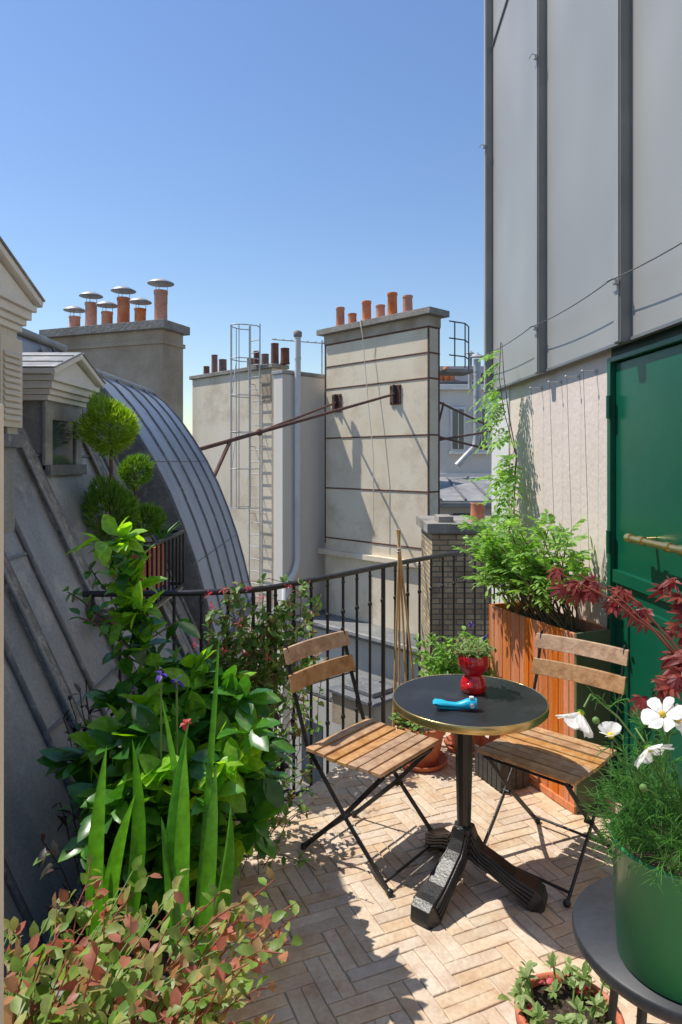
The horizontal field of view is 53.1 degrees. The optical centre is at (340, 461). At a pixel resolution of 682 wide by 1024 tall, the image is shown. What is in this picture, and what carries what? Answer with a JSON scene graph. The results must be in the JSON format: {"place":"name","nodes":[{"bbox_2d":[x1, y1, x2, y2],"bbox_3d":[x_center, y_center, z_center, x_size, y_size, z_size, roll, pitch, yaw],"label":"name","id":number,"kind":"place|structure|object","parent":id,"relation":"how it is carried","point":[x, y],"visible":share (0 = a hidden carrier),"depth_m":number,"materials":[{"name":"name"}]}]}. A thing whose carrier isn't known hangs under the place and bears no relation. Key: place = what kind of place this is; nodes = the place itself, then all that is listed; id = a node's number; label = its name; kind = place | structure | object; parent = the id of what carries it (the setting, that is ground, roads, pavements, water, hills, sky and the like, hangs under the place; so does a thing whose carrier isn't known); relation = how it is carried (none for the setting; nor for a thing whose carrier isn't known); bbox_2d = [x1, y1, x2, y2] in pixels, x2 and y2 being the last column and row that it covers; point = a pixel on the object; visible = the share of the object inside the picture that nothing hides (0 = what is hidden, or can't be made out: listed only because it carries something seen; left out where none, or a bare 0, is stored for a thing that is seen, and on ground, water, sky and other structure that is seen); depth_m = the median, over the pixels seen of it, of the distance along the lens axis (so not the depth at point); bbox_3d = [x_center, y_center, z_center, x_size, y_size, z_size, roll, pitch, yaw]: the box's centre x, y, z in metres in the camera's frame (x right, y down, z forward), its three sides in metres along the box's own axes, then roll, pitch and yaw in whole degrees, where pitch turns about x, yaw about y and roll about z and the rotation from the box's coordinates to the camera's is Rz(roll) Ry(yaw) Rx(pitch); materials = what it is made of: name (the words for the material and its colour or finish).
{"place":"outdoors","nodes":[
{"label":"outdoors","id":0,"kind":"place"},
{"bbox_2d":[0,404,3,1023],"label":"open casement window","id":1,"kind":"structure","parent":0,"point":[1,713],"depth_m":1.01,"materials":[{"name":"glass"}]},
{"bbox_2d":[4,327,251,994],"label":"zinc mansard house","id":2,"kind":"structure","parent":0,"point":[53,653],"depth_m":3.31,"materials":[{"name":"grey metal"}]},
{"bbox_2d":[0,236,44,533],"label":"dormer window","id":3,"kind":"structure","parent":2,"relation":"attached to","point":[22,299],"depth_m":3.02,"materials":[{"name":"wood"}]},
{"bbox_2d":[22,352,105,475],"bbox_3d":[-2.197,-0.117,3.960,1.406,1.022,0.767,0,0,0],"label":"dormer window","id":4,"kind":"structure","parent":2,"relation":"attached to","point":[58,388],"depth_m":3.81,"materials":[{"name":"wood"}]},
{"bbox_2d":[85,602,116,628],"bbox_3d":[-1.260,0.775,3.460,0.325,0.157,0.090,0,0,23],"label":"roof support log","id":5,"kind":"object","parent":2,"relation":"attached to","point":[97,619],"visible":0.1,"depth_m":3.40,"materials":[{"name":"brown wood"}]},
{"bbox_2d":[39,278,189,421],"bbox_3d":[-2.832,6.683,8.509,1.870,17.775,0.540,0,0,21],"label":"chimney stack","id":6,"kind":"object","parent":2,"relation":"on","point":[140,350],"visible":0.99,"depth_m":8.24,"materials":[{"name":"paint"}]},
{"bbox_2d":[109,530,184,615],"bbox_3d":[-1.368,0.698,4.400,0.516,0.415,0.920,0,0,0],"label":"window box railing","id":7,"kind":"object","parent":2,"relation":"on","point":[155,564],"depth_m":4.36,"materials":[{"name":"metal"}]},
{"bbox_2d":[67,390,141,541],"bbox_3d":[-1.386,0.076,4.070,0.436,1.021,0.474,0,0,0],"label":"conifer topiary","id":8,"kind":"object","parent":7,"relation":"on","point":[116,413],"visible":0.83,"depth_m":3.98,"materials":[{"name":"green plant"}]},
{"bbox_2d":[115,451,167,541],"bbox_3d":[-1.306,0.237,4.504,0.366,0.609,0.289,0,0,0],"label":"conifer topiary","id":9,"kind":"object","parent":7,"relation":"on","point":[137,461],"visible":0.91,"depth_m":4.45,"materials":[{"name":"green plant"}]},
{"bbox_2d":[146,521,180,538],"bbox_3d":[-1.175,0.438,4.495,0.306,0.183,0.292,0,0,0],"label":"yucca plant","id":10,"kind":"object","parent":7,"relation":"on","point":[165,535],"visible":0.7,"depth_m":4.50,"materials":[{"name":"green plant"}]},
{"bbox_2d":[0,0,483,434],"label":"sky","id":11,"kind":"structure","parent":0,"point":[281,164],"materials":[{"name":"blue"}]},
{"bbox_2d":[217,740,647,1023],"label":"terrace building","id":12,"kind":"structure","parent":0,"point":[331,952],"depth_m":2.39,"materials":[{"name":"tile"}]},
{"bbox_2d":[82,549,494,801],"bbox_3d":[0.103,1.272,4.237,3.216,1.236,0.459,0,0,-37],"label":"balcony railing","id":13,"kind":"object","parent":12,"relation":"on","point":[173,594],"visible":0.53,"depth_m":4.04,"materials":[{"name":"black metal"}]},
{"bbox_2d":[217,726,668,1023],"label":"terrace floor","id":14,"kind":"structure","parent":0,"point":[480,934],"depth_m":2.53,"materials":[{"name":"tile"}]},
{"bbox_2d":[30,818,240,1019],"bbox_3d":[-0.590,1.489,1.750,0.500,0.358,2.000,0,0,0],"label":"grey planter trough","id":15,"kind":"object","parent":14,"relation":"on","point":[155,924],"visible":0.06,"depth_m":2.07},
{"bbox_2d":[4,853,301,1023],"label":"blush foliage shrub","id":16,"kind":"object","parent":15,"relation":"in","point":[96,992],"visible":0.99,"depth_m":1.36,"materials":[{"name":"green plant"}]},
{"bbox_2d":[85,640,234,1012],"bbox_3d":[-0.443,0.950,1.876,0.355,0.881,0.457,0,0,0],"label":"iris plant","id":17,"kind":"object","parent":15,"relation":"in","point":[176,845],"visible":0.69,"depth_m":1.69,"materials":[{"name":"green plant"}]},
{"bbox_2d":[33,679,297,967],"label":"dark foliage plants","id":18,"kind":"object","parent":15,"relation":"in","point":[44,853],"visible":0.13,"depth_m":2.06,"materials":[{"name":"green plant"}]},
{"bbox_2d":[36,514,296,914],"bbox_3d":[-0.566,0.826,2.346,0.871,1.272,0.807,0,0,-44],"label":"camellia shrub","id":19,"kind":"object","parent":15,"relation":"in","point":[250,789],"visible":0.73,"depth_m":2.24,"materials":[{"name":"green plant"}]},
{"bbox_2d":[193,573,327,874],"bbox_3d":[-0.441,1.162,3.216,0.758,1.142,1.303,0,0,0],"label":"honeysuckle vine","id":20,"kind":"object","parent":14,"relation":"on","point":[250,643],"visible":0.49,"depth_m":3.52,"materials":[{"name":"green plant"}]},
{"bbox_2d":[269,728,396,831],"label":"terrace curb","id":21,"kind":"structure","parent":14,"relation":"on","point":[334,776],"depth_m":3.46,"materials":[{"name":"stone"}]},
{"bbox_2d":[283,627,445,896],"bbox_3d":[0.095,1.236,2.953,0.593,0.875,0.430,0,0,40],"label":"folding bistro chair","id":22,"kind":"object","parent":14,"relation":"on","point":[380,751],"visible":0.96,"depth_m":2.94,"materials":[{"name":"black paint"}]},
{"bbox_2d":[388,712,447,772],"bbox_3d":[0.438,1.528,3.780,0.365,0.281,0.354,0,0,0],"label":"terracotta pot with ivy","id":23,"kind":"object","parent":14,"relation":"on","point":[435,759],"visible":0.4,"depth_m":3.69,"materials":[{"name":"ceramic"}]},
{"bbox_2d":[392,529,414,726],"bbox_3d":[0.385,1.038,4.090,0.184,1.265,0.232,0,0,0],"label":"bamboo cane tripod","id":24,"kind":"object","parent":23,"relation":"in","point":[400,590],"visible":0.78,"depth_m":4.03,"materials":[{"name":"wood"}]},
{"bbox_2d":[412,622,495,755],"bbox_3d":[0.699,1.312,3.974,0.601,0.711,0.468,0,0,0],"label":"terracotta pot with shrub","id":25,"kind":"object","parent":14,"relation":"on","point":[445,660],"visible":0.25,"depth_m":3.94,"materials":[{"name":"green plant"}]},
{"bbox_2d":[392,674,548,929],"bbox_3d":[0.505,1.301,2.695,0.604,0.738,0.615,0,0,0],"label":"bistro table","id":26,"kind":"object","parent":14,"relation":"on","point":[505,706],"visible":0.98,"depth_m":2.60,"materials":[{"name":"black metal"}]},
{"bbox_2d":[433,696,476,709],"bbox_3d":[0.426,0.906,2.559,0.163,0.053,0.052,0,0,7],"label":"blue plastic water toy","id":27,"kind":"object","parent":26,"relation":"on","point":[470,703],"visible":1,"depth_m":2.55,"materials":[{"name":"blue plastic"}]},
{"bbox_2d":[448,636,496,694],"bbox_3d":[0.536,0.825,2.763,0.187,0.212,0.200,0,0,43],"label":"red ceramic planter","id":28,"kind":"object","parent":26,"relation":"on","point":[473,663],"visible":1,"depth_m":2.72,"materials":[{"name":"ceramic"}]},
{"bbox_2d":[475,744,528,791],"bbox_3d":[0.837,1.585,3.562,0.176,0.150,0.235,0,0,-22],"label":"black slatted crate","id":29,"kind":"object","parent":14,"relation":"on","point":[484,770],"visible":0.54,"depth_m":3.47,"materials":[{"name":"wood"}]},
{"bbox_2d":[489,601,609,813],"bbox_3d":[1.081,1.242,3.599,0.247,0.853,0.718,0,0,-22],"label":"orange wood planter","id":30,"kind":"object","parent":14,"relation":"on","point":[512,638],"visible":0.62,"depth_m":3.38,"materials":[{"name":"wood"}]},
{"bbox_2d":[452,342,605,632],"bbox_3d":[0.972,0.086,4.074,0.693,1.794,1.816,0,0,0],"label":"wisteria plant","id":31,"kind":"object","parent":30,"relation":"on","point":[513,563],"visible":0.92,"depth_m":3.65,"materials":[{"name":"green plant"}]},
{"bbox_2d":[477,630,628,907],"bbox_3d":[0.901,1.236,2.897,0.430,0.875,0.593,0,0,44],"label":"folding bistro chair","id":32,"kind":"object","parent":14,"relation":"on","point":[569,761],"visible":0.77,"depth_m":2.92,"materials":[{"name":"black paint"}]},
{"bbox_2d":[497,951,624,1023],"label":"terracotta pot with rosettes","id":33,"kind":"object","parent":14,"relation":"on","point":[558,996],"visible":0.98,"depth_m":1.85,"materials":[{"name":"plant"}]},
{"bbox_2d":[546,566,681,719],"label":"red japanese maple","id":34,"kind":"object","parent":14,"relation":"on","point":[670,681],"visible":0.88,"depth_m":2.17,"materials":[{"name":"plant"}]},
{"bbox_2d":[572,875,681,1023],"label":"round black stool","id":35,"kind":"object","parent":14,"relation":"on","point":[593,923],"visible":0.55,"depth_m":1.54,"materials":[{"name":"paint"}]},
{"bbox_2d":[609,807,681,1003],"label":"green metal pot","id":36,"kind":"object","parent":35,"relation":"on","point":[648,919],"visible":0.62,"depth_m":1.42,"materials":[{"name":"metal"}]},
{"bbox_2d":[555,686,681,900],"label":"white cosmos plant","id":37,"kind":"object","parent":36,"relation":"in","point":[654,795],"visible":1,"depth_m":1.47,"materials":[{"name":"green plant"}]},
{"bbox_2d":[479,0,681,813],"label":"zinc clad house","id":38,"kind":"structure","parent":0,"point":[582,146],"depth_m":3.70,"materials":[{"name":"white paint"}]},
{"bbox_2d":[529,369,597,610],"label":"wall trellis wires","id":39,"kind":"object","parent":38,"relation":"attached to","point":[577,376],"depth_m":3.72,"materials":[{"name":"metal"}]},
{"bbox_2d":[481,242,681,356],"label":"lightning cable","id":40,"kind":"object","parent":38,"relation":"attached to","point":[594,291],"visible":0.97,"depth_m":3.17,"materials":[{"name":"metal"}]},
{"bbox_2d":[606,334,681,802],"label":"green door","id":41,"kind":"structure","parent":38,"relation":"attached to","point":[644,435],"depth_m":3.02,"materials":[{"name":"paint"}]},
{"bbox_2d":[623,533,681,555],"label":"brass door handle","id":42,"kind":"object","parent":41,"relation":"attached to","point":[668,547],"visible":1,"depth_m":2.75,"materials":[{"name":"gold metal"}]},
{"label":"ground","id":43,"kind":"structure","parent":0,"visible":0},
{"bbox_2d":[189,343,324,717],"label":"rendered apartment building","id":44,"kind":"structure","parent":43,"relation":"on","point":[211,408],"depth_m":15.67,"materials":[{"name":"grey paint"}]},
{"bbox_2d":[230,324,264,649],"bbox_3d":[-2.093,0.570,15.021,0.782,7.200,0.603,0,0,-45],"label":"caged roof ladder","id":45,"kind":"object","parent":44,"relation":"attached to","point":[250,425],"visible":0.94,"depth_m":15.04,"materials":[{"name":"metal"}]},
{"bbox_2d":[257,607,417,797],"bbox_3d":[0.647,9.285,12.122,3.660,12.570,6.301,0,0,-43],"label":"flat roof annex","id":46,"kind":"object","parent":43,"relation":"on","point":[335,623],"visible":0.13,"depth_m":11.72,"materials":[{"name":"white paint"}]},
{"bbox_2d":[272,370,324,796],"bbox_3d":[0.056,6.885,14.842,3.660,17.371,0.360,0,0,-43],"label":"white rendered building","id":47,"kind":"structure","parent":46,"relation":"on","point":[312,563],"depth_m":13.83,"materials":[{"name":"paint"}]},
{"bbox_2d":[282,330,301,670],"bbox_3d":[-0.979,0.775,13.585,0.428,6.791,0.180,0,0,-29],"label":"white flue pipe","id":48,"kind":"object","parent":47,"relation":"attached to","point":[293,574],"visible":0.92,"depth_m":13.59,"materials":[{"name":"metal"}]},
{"bbox_2d":[272,338,323,373],"bbox_3d":[-0.325,-2.063,14.444,2.252,1.066,0.531,0,0,0],"label":"tv antenna","id":49,"kind":"object","parent":47,"relation":"on","point":[322,343],"visible":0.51,"depth_m":14.29,"materials":[{"name":"metal"}]},
{"bbox_2d":[329,677,397,727],"bbox_3d":[0.365,3.353,9.397,0.700,0.534,0.900,0,0,-43],"label":"roof skylight","id":50,"kind":"object","parent":46,"relation":"on","point":[350,699],"visible":0.52,"depth_m":9.21,"materials":[{"name":"paint"}]},
{"bbox_2d":[316,292,449,633],"bbox_3d":[0.718,6.205,13.094,0.560,18.730,2.980,0,0,-43],"label":"tall chimney stack","id":51,"kind":"object","parent":46,"relation":"on","point":[401,352],"visible":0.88,"depth_m":12.85,"materials":[{"name":"beige paint"}]},
{"bbox_2d":[200,393,491,475],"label":"iron tie rods","id":52,"kind":"object","parent":51,"relation":"attached to","point":[260,432],"visible":0.81,"depth_m":9.82,"materials":[{"name":"brown metal"}]},
{"bbox_2d":[360,320,373,525],"bbox_3d":[0.519,-0.744,12.920,0.107,3.908,0.374,0,0,-43],"label":"hanging rope","id":53,"kind":"object","parent":51,"relation":"hanging from","point":[370,427],"visible":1,"depth_m":12.81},
{"bbox_2d":[440,320,472,375],"bbox_3d":[2.111,-2.035,12.393,0.590,0.910,0.551,0,0,-11],"label":"roof guard rail","id":54,"kind":"object","parent":51,"relation":"attached to","point":[454,372],"visible":0.98,"depth_m":12.29,"materials":[{"name":"grey metal"}]},
{"bbox_2d":[416,503,491,676],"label":"brick chimney block","id":55,"kind":"structure","parent":46,"relation":"on","point":[440,533],"depth_m":9.00,"materials":[{"name":"brick"}]},
{"bbox_2d":[440,366,491,476],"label":"white facade building","id":56,"kind":"structure","parent":43,"relation":"on","point":[454,393],"depth_m":20.00,"materials":[{"name":"paint"}]},
{"bbox_2d":[440,475,491,515],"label":"zinc shed roof building","id":57,"kind":"structure","parent":43,"relation":"on","point":[458,495],"depth_m":14.29,"materials":[{"name":"paint"}]},
{"bbox_2d":[454,350,482,468],"bbox_3d":[3.075,-1.250,16.251,0.681,2.860,0.522,0,0,-42],"label":"metal flue pipe","id":58,"kind":"object","parent":57,"relation":"on","point":[464,457],"visible":0.78,"depth_m":16.23,"materials":[{"name":"metal"}]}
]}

